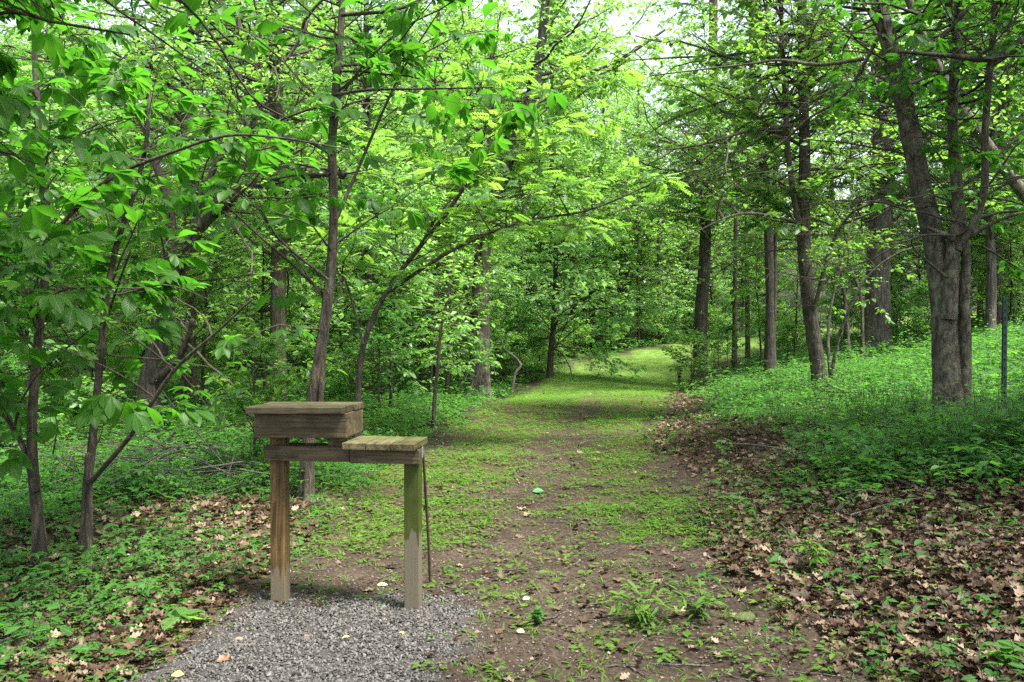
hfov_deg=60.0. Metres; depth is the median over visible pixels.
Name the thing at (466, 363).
woodland shrub
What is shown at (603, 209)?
forest tree
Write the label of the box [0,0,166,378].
forest tree
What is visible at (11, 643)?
mossy log
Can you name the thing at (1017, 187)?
leaning tree
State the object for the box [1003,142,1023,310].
understory sapling
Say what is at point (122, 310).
understory sapling
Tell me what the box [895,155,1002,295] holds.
understory sapling
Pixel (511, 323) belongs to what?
woodland shrub
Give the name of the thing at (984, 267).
understory sapling
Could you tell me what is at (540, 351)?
woodland shrub
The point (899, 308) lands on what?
woodland shrub
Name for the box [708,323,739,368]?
woodland shrub
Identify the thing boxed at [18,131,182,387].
understory sapling
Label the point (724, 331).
woodland shrub
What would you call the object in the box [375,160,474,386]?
understory sapling
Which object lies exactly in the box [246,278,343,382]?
understory sapling
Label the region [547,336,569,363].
woodland shrub
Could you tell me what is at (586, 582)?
soil crumbs
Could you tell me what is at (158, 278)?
understory sapling
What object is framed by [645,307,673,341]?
woodland shrub
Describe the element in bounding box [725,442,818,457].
fallen stick
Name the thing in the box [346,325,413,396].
woodland shrub
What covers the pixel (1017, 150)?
forest tree
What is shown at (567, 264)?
sunlit tree
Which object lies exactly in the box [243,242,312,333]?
understory sapling
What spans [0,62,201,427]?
understory sapling
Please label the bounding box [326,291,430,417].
woodland shrub
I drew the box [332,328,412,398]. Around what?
woodland shrub
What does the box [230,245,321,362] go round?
understory sapling
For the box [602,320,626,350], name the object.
woodland shrub
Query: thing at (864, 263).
understory sapling
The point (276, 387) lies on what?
woodland shrub
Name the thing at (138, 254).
understory sapling
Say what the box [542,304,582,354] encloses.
woodland shrub
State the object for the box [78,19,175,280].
forest tree
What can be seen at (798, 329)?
understory sapling
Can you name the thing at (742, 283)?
forest tree
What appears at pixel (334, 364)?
woodland shrub
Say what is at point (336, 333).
understory sapling
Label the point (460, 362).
understory sapling
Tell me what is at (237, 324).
understory sapling
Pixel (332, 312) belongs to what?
understory sapling
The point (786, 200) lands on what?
forest tree
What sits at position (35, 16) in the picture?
canopy tree
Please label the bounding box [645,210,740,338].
understory sapling
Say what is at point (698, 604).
grass clump
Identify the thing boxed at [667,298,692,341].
woodland shrub
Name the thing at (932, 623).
leaf litter
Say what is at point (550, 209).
forest tree
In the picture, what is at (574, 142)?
forest tree
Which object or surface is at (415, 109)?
forest tree
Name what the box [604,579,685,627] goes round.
grass clump
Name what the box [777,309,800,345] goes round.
woodland shrub
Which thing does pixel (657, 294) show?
forest tree
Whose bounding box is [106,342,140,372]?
woodland shrub
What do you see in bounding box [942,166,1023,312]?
understory sapling
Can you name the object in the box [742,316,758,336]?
woodland shrub
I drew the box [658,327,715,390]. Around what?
woodland shrub
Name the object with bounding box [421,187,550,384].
understory sapling
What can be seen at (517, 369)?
vine
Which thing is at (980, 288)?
understory sapling
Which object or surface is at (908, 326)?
woodland shrub
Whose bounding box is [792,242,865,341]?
understory sapling
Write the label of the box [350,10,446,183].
forest tree
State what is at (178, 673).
fallen leaf
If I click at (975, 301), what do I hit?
woodland shrub
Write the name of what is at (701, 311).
edge tree
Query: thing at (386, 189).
understory sapling
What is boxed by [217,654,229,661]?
fallen leaf
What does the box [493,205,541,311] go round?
understory sapling
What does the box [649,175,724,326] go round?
forest tree
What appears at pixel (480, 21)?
forest tree
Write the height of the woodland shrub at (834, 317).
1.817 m
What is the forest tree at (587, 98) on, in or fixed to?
on the ground
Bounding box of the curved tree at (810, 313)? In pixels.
[573,0,1023,399]
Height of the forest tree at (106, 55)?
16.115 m
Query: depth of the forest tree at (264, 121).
36.36 m
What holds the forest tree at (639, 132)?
on the ground
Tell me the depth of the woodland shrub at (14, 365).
11.45 m
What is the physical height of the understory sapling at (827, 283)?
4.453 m
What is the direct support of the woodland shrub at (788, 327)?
on the ground
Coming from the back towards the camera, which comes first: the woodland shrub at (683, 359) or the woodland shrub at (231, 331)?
the woodland shrub at (231, 331)
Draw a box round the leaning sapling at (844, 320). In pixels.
[786,157,922,401]
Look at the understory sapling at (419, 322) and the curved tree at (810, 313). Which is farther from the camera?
the understory sapling at (419, 322)
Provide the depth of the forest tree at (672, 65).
50.06 m
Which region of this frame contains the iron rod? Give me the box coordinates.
[422,447,431,582]
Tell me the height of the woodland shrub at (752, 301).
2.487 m
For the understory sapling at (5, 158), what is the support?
on the ground
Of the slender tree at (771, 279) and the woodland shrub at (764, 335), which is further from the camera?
the woodland shrub at (764, 335)
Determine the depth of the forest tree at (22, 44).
28.55 m
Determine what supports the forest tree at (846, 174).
on the ground
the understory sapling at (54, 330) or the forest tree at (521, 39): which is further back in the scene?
the forest tree at (521, 39)
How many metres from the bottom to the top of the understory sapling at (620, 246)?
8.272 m
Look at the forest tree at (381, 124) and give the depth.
33.78 m
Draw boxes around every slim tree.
[679,37,785,368]
[712,50,793,360]
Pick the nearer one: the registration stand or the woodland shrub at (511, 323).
the registration stand
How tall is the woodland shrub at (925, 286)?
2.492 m
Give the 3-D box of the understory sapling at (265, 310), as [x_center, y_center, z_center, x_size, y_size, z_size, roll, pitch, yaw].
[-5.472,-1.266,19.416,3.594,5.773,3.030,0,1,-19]
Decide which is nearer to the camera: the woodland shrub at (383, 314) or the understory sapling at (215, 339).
the woodland shrub at (383, 314)
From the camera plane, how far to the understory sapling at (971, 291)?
35.85 m
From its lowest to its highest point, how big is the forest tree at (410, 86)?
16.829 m
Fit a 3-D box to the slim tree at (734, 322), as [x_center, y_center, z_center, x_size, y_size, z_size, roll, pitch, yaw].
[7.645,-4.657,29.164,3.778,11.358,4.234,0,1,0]
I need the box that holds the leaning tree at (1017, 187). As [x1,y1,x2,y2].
[821,0,1023,202]
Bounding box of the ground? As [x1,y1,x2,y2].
[0,210,1023,681]
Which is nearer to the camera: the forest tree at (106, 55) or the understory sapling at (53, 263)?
the understory sapling at (53, 263)
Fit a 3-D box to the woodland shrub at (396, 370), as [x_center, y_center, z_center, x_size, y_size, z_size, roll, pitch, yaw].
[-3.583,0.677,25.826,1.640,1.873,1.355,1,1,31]
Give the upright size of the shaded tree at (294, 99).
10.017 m
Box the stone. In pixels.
[734,612,755,620]
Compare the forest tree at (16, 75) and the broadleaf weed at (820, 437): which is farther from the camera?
the forest tree at (16, 75)
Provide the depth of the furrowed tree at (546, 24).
21.16 m
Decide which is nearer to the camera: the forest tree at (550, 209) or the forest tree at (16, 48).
the forest tree at (16, 48)
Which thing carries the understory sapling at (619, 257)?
on the ground
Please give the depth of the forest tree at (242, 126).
32.54 m
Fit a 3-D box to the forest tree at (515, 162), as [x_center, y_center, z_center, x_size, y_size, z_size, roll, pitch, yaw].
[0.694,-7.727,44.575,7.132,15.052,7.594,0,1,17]
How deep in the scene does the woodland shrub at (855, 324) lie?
35.71 m
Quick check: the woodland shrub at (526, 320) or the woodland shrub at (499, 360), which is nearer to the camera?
the woodland shrub at (499, 360)
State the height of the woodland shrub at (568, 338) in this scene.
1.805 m
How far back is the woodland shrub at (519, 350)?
25.89 m
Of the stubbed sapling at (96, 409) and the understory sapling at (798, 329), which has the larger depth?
the understory sapling at (798, 329)
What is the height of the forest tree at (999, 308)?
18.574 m
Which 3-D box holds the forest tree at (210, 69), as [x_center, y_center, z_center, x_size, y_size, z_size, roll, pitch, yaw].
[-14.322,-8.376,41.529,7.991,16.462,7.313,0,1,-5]
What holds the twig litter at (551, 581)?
on the ground
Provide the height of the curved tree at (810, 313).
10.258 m
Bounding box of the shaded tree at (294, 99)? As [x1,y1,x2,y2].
[219,31,356,320]
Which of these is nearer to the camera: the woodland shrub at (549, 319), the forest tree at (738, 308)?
the woodland shrub at (549, 319)
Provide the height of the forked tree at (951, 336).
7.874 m
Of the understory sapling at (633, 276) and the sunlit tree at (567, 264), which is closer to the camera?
the sunlit tree at (567, 264)
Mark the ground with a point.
(554, 654)
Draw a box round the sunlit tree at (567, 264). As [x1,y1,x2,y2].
[469,9,682,385]
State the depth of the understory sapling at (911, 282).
29.30 m
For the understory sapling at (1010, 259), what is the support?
on the ground
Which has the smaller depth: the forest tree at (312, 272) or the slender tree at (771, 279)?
the slender tree at (771, 279)
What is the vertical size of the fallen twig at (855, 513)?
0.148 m
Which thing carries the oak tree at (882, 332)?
on the ground
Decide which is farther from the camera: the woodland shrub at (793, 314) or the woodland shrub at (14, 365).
the woodland shrub at (793, 314)
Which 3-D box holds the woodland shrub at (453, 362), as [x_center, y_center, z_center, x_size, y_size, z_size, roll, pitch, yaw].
[-1.758,0.445,27.229,2.258,2.579,1.865,-1,1,-28]
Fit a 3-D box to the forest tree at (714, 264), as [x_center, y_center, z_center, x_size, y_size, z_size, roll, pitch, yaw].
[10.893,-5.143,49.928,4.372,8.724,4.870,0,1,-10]
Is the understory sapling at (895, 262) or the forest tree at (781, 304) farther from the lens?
the forest tree at (781, 304)
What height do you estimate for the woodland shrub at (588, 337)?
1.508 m
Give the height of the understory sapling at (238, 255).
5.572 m
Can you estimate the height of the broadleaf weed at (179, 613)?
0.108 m
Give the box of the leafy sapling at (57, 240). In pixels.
[0,0,349,576]
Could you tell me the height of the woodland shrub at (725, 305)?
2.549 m
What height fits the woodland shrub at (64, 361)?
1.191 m
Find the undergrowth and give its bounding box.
[0,295,1023,681]
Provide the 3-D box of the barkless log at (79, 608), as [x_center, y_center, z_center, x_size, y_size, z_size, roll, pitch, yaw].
[-2.488,1.544,5.166,0.054,0.054,0.233,1,1,42]
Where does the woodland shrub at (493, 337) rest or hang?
on the ground
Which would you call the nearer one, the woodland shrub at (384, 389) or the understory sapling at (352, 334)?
the woodland shrub at (384, 389)
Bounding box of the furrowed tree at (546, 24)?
[341,0,696,398]
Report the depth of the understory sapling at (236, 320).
31.59 m
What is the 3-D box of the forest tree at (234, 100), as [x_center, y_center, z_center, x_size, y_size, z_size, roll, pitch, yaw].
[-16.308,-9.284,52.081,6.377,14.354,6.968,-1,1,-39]
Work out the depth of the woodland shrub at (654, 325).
37.52 m
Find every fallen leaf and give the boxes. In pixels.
[171,671,183,676]
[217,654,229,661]
[532,488,542,492]
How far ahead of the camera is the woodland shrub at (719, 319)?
40.70 m
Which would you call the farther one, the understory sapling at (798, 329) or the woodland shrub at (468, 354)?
the understory sapling at (798, 329)
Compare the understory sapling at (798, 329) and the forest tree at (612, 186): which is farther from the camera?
the forest tree at (612, 186)
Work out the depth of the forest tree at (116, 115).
30.30 m
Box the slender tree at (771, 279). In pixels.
[662,0,907,378]
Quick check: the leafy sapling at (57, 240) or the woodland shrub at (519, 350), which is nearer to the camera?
the leafy sapling at (57, 240)
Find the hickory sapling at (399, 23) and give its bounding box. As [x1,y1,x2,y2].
[117,0,568,501]
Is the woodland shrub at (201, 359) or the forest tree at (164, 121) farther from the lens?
the forest tree at (164, 121)
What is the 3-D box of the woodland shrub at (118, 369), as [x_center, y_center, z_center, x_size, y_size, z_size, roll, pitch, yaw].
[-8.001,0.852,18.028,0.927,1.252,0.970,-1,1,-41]
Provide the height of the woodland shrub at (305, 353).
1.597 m
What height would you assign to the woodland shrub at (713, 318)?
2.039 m
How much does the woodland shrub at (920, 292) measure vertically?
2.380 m
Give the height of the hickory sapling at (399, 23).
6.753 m
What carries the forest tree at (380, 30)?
on the ground
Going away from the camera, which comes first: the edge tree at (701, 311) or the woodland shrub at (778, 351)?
the edge tree at (701, 311)
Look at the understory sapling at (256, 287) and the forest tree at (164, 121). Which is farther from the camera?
the forest tree at (164, 121)
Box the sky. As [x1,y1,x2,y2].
[0,0,1021,231]
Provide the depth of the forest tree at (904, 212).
56.68 m
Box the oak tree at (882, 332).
[692,0,1023,355]
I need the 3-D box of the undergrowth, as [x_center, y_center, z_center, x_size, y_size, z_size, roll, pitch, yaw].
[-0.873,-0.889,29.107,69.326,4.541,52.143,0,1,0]
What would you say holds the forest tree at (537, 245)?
on the ground
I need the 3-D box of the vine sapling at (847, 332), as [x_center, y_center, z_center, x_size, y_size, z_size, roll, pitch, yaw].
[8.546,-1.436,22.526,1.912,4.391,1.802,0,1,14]
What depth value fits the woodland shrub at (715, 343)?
27.84 m
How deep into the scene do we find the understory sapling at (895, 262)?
29.91 m
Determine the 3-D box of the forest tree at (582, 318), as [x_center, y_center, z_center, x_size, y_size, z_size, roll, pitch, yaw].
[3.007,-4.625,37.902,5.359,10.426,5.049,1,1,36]
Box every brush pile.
[0,380,269,502]
[575,361,610,370]
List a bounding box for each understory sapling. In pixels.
[0,52,101,389]
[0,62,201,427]
[0,109,135,376]
[0,126,130,395]
[0,150,121,373]
[0,156,18,334]
[3,170,165,396]
[4,166,114,343]
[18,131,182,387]
[23,161,237,384]
[80,202,161,370]
[93,263,147,354]
[99,137,261,350]
[108,184,213,358]
[114,151,271,404]
[116,217,215,350]
[136,255,256,388]
[138,215,266,370]
[198,230,305,381]
[199,222,294,363]
[203,164,346,395]
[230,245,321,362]
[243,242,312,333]
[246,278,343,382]
[279,138,508,406]
[293,241,319,340]
[296,242,351,348]
[311,241,428,375]
[311,273,354,366]
[321,143,471,388]
[336,189,522,391]
[338,142,506,396]
[362,105,521,397]
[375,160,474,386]
[405,274,457,359]
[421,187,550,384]
[446,220,536,359]
[452,247,528,339]
[454,256,541,352]
[490,234,584,375]
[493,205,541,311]
[496,204,570,332]
[520,204,617,351]
[546,197,646,346]
[562,165,650,334]
[571,263,635,353]
[604,168,692,346]
[605,256,639,315]
[610,168,692,340]
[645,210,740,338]
[655,206,723,334]
[688,228,815,363]
[732,212,849,356]
[777,231,860,328]
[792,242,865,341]
[813,235,866,337]
[814,190,921,326]
[816,234,866,322]
[818,165,921,312]
[847,208,926,317]
[850,221,928,313]
[851,179,1007,320]
[893,107,1023,307]
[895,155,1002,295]
[908,201,1009,298]
[922,248,985,315]
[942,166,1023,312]
[948,160,1023,324]
[970,223,1022,303]
[971,271,1009,313]
[973,209,1023,311]
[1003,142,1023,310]
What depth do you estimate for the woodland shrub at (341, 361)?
25.40 m
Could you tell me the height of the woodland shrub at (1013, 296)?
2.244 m
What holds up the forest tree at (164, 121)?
on the ground
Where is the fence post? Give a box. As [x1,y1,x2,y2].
[1001,297,1007,408]
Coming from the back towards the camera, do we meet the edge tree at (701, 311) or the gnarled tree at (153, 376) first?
the edge tree at (701, 311)
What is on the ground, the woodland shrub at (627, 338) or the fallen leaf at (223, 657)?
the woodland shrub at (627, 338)
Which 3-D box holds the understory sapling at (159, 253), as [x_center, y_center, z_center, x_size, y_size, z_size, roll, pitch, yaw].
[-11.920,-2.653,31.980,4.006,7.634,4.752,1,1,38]
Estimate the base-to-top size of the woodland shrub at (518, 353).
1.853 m
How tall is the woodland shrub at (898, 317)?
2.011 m
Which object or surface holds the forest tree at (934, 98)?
on the ground
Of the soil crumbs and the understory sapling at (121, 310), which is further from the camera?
the understory sapling at (121, 310)
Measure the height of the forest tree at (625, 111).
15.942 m
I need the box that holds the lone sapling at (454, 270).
[379,223,522,428]
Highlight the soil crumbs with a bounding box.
[0,418,1022,681]
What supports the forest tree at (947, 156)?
on the ground
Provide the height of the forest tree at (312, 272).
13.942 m
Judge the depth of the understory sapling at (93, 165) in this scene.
24.67 m
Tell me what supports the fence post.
on the ground
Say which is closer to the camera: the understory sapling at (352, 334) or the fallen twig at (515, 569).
the fallen twig at (515, 569)
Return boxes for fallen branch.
[821,476,949,513]
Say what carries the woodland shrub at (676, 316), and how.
on the ground
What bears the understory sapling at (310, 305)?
on the ground
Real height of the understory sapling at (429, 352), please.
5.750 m
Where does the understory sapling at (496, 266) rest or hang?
on the ground
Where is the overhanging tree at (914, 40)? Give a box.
[826,0,1023,223]
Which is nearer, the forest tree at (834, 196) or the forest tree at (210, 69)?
the forest tree at (210, 69)
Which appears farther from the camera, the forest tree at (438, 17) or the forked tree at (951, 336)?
the forest tree at (438, 17)
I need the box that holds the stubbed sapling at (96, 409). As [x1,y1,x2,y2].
[0,0,279,559]
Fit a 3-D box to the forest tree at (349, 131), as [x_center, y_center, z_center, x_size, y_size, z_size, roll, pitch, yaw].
[-4.930,-4.546,28.412,5.499,12.180,5.239,1,1,30]
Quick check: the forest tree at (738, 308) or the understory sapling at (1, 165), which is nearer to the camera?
the understory sapling at (1, 165)
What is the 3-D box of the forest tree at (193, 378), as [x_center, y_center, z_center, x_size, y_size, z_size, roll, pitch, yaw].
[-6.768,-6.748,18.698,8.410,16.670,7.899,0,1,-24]
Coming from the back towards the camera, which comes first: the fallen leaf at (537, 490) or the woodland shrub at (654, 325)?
the woodland shrub at (654, 325)
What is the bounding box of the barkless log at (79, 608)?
[63,599,102,612]
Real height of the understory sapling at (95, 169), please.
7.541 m
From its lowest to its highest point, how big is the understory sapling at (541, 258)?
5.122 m
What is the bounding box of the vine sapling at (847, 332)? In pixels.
[811,199,887,364]
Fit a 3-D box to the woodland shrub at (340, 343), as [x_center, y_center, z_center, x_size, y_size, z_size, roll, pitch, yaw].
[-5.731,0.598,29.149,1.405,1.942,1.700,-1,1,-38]
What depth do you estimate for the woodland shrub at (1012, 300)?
38.45 m
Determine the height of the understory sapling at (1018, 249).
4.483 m
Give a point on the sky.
(648, 28)
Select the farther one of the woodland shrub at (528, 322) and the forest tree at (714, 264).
the forest tree at (714, 264)
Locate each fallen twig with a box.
[492,565,540,571]
[850,496,934,515]
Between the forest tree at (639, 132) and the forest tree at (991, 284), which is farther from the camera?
the forest tree at (639, 132)
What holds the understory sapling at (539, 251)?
on the ground
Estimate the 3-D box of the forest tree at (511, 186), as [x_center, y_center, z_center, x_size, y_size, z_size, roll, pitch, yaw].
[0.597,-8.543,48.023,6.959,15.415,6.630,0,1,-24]
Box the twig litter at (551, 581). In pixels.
[7,385,1023,681]
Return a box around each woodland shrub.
[0,326,57,396]
[0,350,59,451]
[37,371,148,467]
[40,347,87,400]
[42,357,73,373]
[95,353,140,397]
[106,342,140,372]
[167,325,219,386]
[194,316,346,471]
[197,337,223,376]
[209,330,244,377]
[230,337,269,394]
[291,341,328,397]
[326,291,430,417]
[326,339,388,401]
[326,351,343,377]
[327,332,353,379]
[329,347,353,387]
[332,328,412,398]
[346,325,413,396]
[381,344,410,385]
[416,317,492,385]
[435,328,498,397]
[440,325,499,385]
[468,324,530,384]
[490,307,559,375]
[490,331,517,385]
[490,343,521,383]
[491,315,543,383]
[492,328,539,384]
[497,334,533,376]
[507,303,540,358]
[517,324,546,368]
[523,329,548,371]
[529,307,575,360]
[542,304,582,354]
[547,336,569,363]
[555,313,596,357]
[557,319,581,354]
[574,322,594,352]
[589,318,617,348]
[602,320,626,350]
[605,293,651,348]
[639,309,668,343]
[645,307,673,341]
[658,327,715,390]
[660,307,688,342]
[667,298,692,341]
[669,334,734,387]
[676,287,718,335]
[691,303,724,338]
[691,337,735,375]
[707,316,756,374]
[708,291,744,337]
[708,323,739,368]
[711,317,731,336]
[737,296,764,335]
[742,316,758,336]
[748,308,791,357]
[763,322,789,353]
[776,304,805,350]
[776,320,805,358]
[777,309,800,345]
[803,308,859,348]
[849,310,859,336]
[891,292,926,342]
[891,294,909,332]
[891,303,930,349]
[894,277,930,336]
[896,275,930,353]
[970,293,979,315]
[982,269,1023,317]
[1002,287,1023,314]
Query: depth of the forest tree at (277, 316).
15.14 m
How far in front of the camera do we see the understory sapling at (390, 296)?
21.84 m
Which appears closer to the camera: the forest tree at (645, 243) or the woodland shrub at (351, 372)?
the woodland shrub at (351, 372)
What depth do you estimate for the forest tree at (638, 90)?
47.34 m
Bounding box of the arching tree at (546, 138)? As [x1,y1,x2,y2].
[270,28,692,437]
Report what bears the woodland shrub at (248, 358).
on the ground
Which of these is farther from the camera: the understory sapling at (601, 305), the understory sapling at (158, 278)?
the understory sapling at (601, 305)
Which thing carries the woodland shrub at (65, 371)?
on the ground
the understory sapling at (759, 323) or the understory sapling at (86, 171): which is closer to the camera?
the understory sapling at (86, 171)
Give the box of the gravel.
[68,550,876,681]
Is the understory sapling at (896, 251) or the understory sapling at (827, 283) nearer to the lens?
the understory sapling at (896, 251)
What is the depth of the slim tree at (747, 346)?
30.01 m
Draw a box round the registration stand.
[245,402,426,608]
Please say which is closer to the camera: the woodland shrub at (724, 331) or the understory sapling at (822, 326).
the woodland shrub at (724, 331)
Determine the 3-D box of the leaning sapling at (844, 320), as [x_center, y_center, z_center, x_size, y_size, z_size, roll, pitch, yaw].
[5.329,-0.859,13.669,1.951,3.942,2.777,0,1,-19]
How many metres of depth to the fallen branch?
6.67 m
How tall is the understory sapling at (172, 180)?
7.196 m
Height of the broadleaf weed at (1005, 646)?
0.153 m
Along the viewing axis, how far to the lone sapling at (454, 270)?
14.11 m
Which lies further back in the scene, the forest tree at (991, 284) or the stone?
the forest tree at (991, 284)
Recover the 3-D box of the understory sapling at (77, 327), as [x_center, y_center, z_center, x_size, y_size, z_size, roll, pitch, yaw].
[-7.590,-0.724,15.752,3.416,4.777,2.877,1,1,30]
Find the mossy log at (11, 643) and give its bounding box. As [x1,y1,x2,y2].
[0,633,39,647]
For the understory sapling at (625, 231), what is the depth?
36.02 m
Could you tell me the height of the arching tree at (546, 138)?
5.795 m
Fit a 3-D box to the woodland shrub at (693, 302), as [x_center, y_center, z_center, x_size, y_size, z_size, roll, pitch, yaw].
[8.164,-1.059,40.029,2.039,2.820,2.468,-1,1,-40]
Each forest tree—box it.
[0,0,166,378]
[0,0,169,352]
[0,8,95,236]
[0,23,87,214]
[0,28,79,175]
[2,22,104,160]
[2,25,96,168]
[4,0,361,401]
[56,0,444,401]
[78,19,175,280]
[85,18,119,219]
[98,4,206,260]
[145,0,285,322]
[151,55,227,176]
[159,0,362,359]
[202,62,252,291]
[207,0,328,281]
[229,0,377,371]
[253,0,501,394]
[253,18,443,361]
[254,4,390,337]
[308,0,425,327]
[324,6,447,352]
[343,22,447,235]
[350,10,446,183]
[362,1,504,371]
[390,0,534,285]
[391,7,520,207]
[467,0,633,345]
[482,41,557,298]
[492,119,563,331]
[496,42,570,319]
[497,99,628,354]
[516,117,635,347]
[540,150,650,351]
[542,95,626,311]
[567,44,669,332]
[577,43,605,161]
[582,152,664,339]
[593,41,693,325]
[595,55,667,297]
[598,87,675,316]
[606,101,724,343]
[617,150,680,333]
[639,62,728,321]
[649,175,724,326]
[668,167,759,337]
[672,176,749,317]
[699,93,791,331]
[713,76,770,319]
[714,173,790,318]
[730,87,793,301]
[750,169,798,310]
[776,37,866,311]
[810,87,901,304]
[826,18,941,323]
[838,135,938,307]
[858,0,1023,336]
[869,0,1021,320]
[892,1,1023,326]
[896,10,1017,261]
[926,13,1020,314]
[976,8,1023,260]
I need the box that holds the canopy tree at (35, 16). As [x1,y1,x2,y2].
[0,0,289,237]
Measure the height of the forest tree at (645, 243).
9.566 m
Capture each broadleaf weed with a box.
[161,606,211,631]
[811,430,836,448]
[977,640,1023,677]
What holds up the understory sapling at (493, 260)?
on the ground
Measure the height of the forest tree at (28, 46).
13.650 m
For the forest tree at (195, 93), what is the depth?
54.47 m
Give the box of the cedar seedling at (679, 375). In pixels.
[675,363,683,383]
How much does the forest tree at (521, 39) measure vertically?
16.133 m
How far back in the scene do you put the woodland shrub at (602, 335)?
35.12 m
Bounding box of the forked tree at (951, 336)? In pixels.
[650,0,1023,427]
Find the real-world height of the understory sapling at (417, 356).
5.678 m
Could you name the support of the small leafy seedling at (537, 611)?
on the ground
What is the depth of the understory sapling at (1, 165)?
15.34 m
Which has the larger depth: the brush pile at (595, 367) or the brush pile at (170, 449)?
the brush pile at (595, 367)
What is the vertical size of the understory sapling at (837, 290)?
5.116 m
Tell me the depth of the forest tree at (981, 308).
39.56 m
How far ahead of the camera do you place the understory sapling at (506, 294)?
32.39 m
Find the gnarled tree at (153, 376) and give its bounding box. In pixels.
[67,0,420,438]
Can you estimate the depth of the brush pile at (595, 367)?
30.19 m
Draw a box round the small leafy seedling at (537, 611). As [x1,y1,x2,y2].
[528,606,544,625]
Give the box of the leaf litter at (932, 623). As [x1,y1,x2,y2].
[0,347,1023,681]
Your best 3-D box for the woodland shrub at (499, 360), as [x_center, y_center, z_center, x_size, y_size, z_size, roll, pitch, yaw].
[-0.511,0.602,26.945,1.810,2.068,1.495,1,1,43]
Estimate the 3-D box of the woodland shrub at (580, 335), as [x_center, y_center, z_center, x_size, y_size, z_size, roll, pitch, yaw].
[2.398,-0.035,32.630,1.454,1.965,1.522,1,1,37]
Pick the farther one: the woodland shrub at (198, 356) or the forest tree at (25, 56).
the forest tree at (25, 56)
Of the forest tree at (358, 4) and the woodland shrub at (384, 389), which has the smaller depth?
the woodland shrub at (384, 389)
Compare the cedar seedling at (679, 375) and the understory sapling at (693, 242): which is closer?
the cedar seedling at (679, 375)
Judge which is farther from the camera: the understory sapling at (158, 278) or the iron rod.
the understory sapling at (158, 278)
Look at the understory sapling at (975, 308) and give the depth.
41.24 m
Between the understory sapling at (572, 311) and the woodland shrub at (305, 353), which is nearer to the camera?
the woodland shrub at (305, 353)
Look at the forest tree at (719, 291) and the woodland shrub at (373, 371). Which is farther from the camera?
the forest tree at (719, 291)
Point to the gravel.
(417, 633)
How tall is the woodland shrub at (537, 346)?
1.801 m
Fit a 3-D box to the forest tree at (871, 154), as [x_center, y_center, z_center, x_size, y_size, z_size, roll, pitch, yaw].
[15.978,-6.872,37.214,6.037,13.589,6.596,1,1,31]
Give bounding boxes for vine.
[501,339,521,393]
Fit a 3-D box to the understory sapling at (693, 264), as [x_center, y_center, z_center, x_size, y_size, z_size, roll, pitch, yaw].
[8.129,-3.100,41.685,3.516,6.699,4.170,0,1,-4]
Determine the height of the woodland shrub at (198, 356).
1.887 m
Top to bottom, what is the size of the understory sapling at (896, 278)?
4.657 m
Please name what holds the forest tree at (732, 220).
on the ground
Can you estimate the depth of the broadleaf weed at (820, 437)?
8.72 m
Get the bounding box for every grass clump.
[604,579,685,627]
[665,579,726,620]
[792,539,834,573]
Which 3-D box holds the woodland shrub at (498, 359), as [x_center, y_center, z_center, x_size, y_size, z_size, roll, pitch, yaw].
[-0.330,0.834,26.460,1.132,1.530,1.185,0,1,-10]
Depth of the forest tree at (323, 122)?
39.10 m
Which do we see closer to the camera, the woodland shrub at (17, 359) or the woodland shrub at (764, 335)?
the woodland shrub at (17, 359)
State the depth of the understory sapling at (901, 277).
30.51 m
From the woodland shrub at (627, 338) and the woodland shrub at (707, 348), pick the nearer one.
the woodland shrub at (707, 348)
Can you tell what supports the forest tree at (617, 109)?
on the ground
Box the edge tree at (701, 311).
[568,0,820,389]
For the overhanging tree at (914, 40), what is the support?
on the ground
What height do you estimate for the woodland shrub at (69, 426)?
1.468 m

